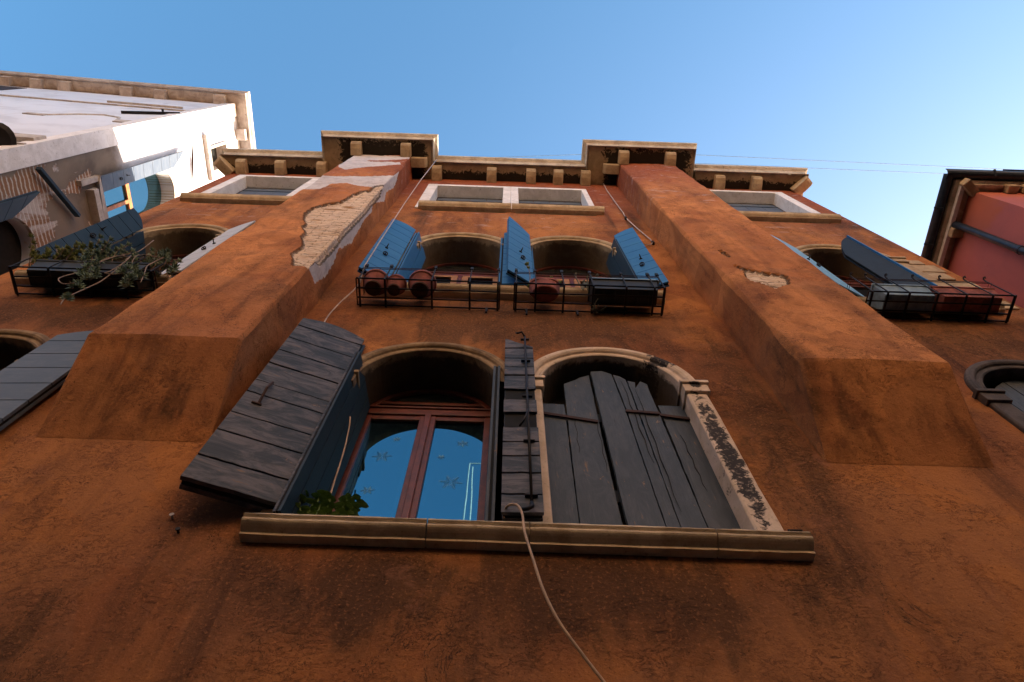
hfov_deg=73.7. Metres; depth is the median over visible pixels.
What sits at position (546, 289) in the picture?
planter
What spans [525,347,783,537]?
window
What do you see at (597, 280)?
planter
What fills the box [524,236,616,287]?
window
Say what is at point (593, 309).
wall plant
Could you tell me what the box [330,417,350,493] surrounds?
cable
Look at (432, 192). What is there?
window
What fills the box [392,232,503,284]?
window
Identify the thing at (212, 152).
window
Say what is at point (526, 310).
iron basket
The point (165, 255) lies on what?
trailing shrub
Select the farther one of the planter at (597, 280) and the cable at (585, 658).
the planter at (597, 280)
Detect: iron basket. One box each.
[8,250,173,298]
[355,264,500,312]
[513,268,665,315]
[847,272,1016,322]
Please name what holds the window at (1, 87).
in the white house at (78, 153)
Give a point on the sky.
(935, 84)
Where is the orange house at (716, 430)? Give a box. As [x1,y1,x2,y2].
[0,130,1023,681]
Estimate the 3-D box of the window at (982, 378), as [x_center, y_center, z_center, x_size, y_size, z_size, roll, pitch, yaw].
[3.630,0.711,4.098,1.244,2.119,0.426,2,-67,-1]
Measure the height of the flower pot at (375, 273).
0.232 m
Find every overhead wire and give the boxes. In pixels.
[515,154,992,168]
[695,163,944,173]
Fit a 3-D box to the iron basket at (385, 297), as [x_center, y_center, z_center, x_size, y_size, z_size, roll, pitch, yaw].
[-0.687,-0.439,5.720,1.182,0.460,0.257,2,-67,-1]
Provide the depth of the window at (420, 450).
4.41 m
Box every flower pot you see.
[363,269,388,295]
[387,274,406,295]
[408,270,436,297]
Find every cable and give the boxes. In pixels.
[324,159,436,321]
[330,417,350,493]
[503,503,605,681]
[603,183,654,245]
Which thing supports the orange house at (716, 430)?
on the ground
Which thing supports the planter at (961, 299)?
in the iron basket at (933, 311)
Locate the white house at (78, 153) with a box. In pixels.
[0,70,255,274]
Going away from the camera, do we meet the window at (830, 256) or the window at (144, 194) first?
the window at (830, 256)
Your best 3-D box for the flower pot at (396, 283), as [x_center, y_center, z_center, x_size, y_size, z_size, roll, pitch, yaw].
[-0.971,-0.462,5.707,0.177,0.229,0.177,2,-67,-1]
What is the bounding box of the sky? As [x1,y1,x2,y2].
[0,0,1023,255]
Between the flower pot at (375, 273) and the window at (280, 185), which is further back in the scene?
the window at (280, 185)
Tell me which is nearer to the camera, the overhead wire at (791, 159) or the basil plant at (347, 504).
the basil plant at (347, 504)
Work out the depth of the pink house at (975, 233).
8.03 m
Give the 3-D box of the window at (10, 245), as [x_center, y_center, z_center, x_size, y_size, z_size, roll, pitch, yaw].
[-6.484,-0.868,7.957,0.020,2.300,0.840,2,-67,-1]
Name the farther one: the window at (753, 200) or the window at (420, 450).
the window at (753, 200)
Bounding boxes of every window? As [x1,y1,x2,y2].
[0,86,24,89]
[0,220,21,274]
[0,329,49,370]
[86,169,176,224]
[95,224,228,272]
[201,175,319,195]
[202,134,227,180]
[260,342,504,523]
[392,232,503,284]
[415,184,510,207]
[511,187,593,211]
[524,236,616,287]
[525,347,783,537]
[710,190,818,212]
[795,244,947,296]
[964,359,1023,432]
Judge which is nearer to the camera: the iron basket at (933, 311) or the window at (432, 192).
the iron basket at (933, 311)
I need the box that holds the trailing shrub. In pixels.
[27,233,182,304]
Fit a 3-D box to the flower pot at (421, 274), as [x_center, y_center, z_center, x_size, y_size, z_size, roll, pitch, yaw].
[-0.756,-0.464,5.718,0.242,0.253,0.242,2,-67,-1]
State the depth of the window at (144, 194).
11.65 m
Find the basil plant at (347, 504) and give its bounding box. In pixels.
[295,489,368,515]
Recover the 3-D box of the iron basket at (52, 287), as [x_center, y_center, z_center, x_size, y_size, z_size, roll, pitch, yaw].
[-3.490,-0.561,5.731,1.182,0.392,0.283,2,-67,-1]
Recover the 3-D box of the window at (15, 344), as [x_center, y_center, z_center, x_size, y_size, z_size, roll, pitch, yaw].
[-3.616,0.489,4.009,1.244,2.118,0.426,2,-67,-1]
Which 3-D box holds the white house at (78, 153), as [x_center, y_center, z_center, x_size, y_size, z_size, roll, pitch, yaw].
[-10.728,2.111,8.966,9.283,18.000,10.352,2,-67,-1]
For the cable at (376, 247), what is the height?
6.423 m
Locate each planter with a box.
[27,259,152,288]
[525,262,561,301]
[574,273,659,306]
[867,283,934,310]
[929,286,1002,312]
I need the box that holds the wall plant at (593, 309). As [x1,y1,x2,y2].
[590,299,605,312]
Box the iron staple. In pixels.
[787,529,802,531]
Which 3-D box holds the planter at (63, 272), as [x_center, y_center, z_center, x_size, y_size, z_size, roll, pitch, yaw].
[-3.515,-0.538,5.677,0.940,0.206,0.205,2,-67,-1]
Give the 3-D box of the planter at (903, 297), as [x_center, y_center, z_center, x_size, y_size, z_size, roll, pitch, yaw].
[3.331,-0.355,5.825,0.480,0.206,0.205,2,-67,-1]
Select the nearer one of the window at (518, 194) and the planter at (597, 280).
the planter at (597, 280)
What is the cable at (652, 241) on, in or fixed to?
attached to the orange house at (716, 430)
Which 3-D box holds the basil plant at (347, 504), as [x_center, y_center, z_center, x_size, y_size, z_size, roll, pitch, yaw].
[-0.876,0.800,3.167,0.386,0.332,0.141,-5,-67,2]
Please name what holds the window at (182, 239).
in the orange house at (716, 430)
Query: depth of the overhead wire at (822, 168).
14.72 m
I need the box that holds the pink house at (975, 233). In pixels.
[921,169,1023,308]

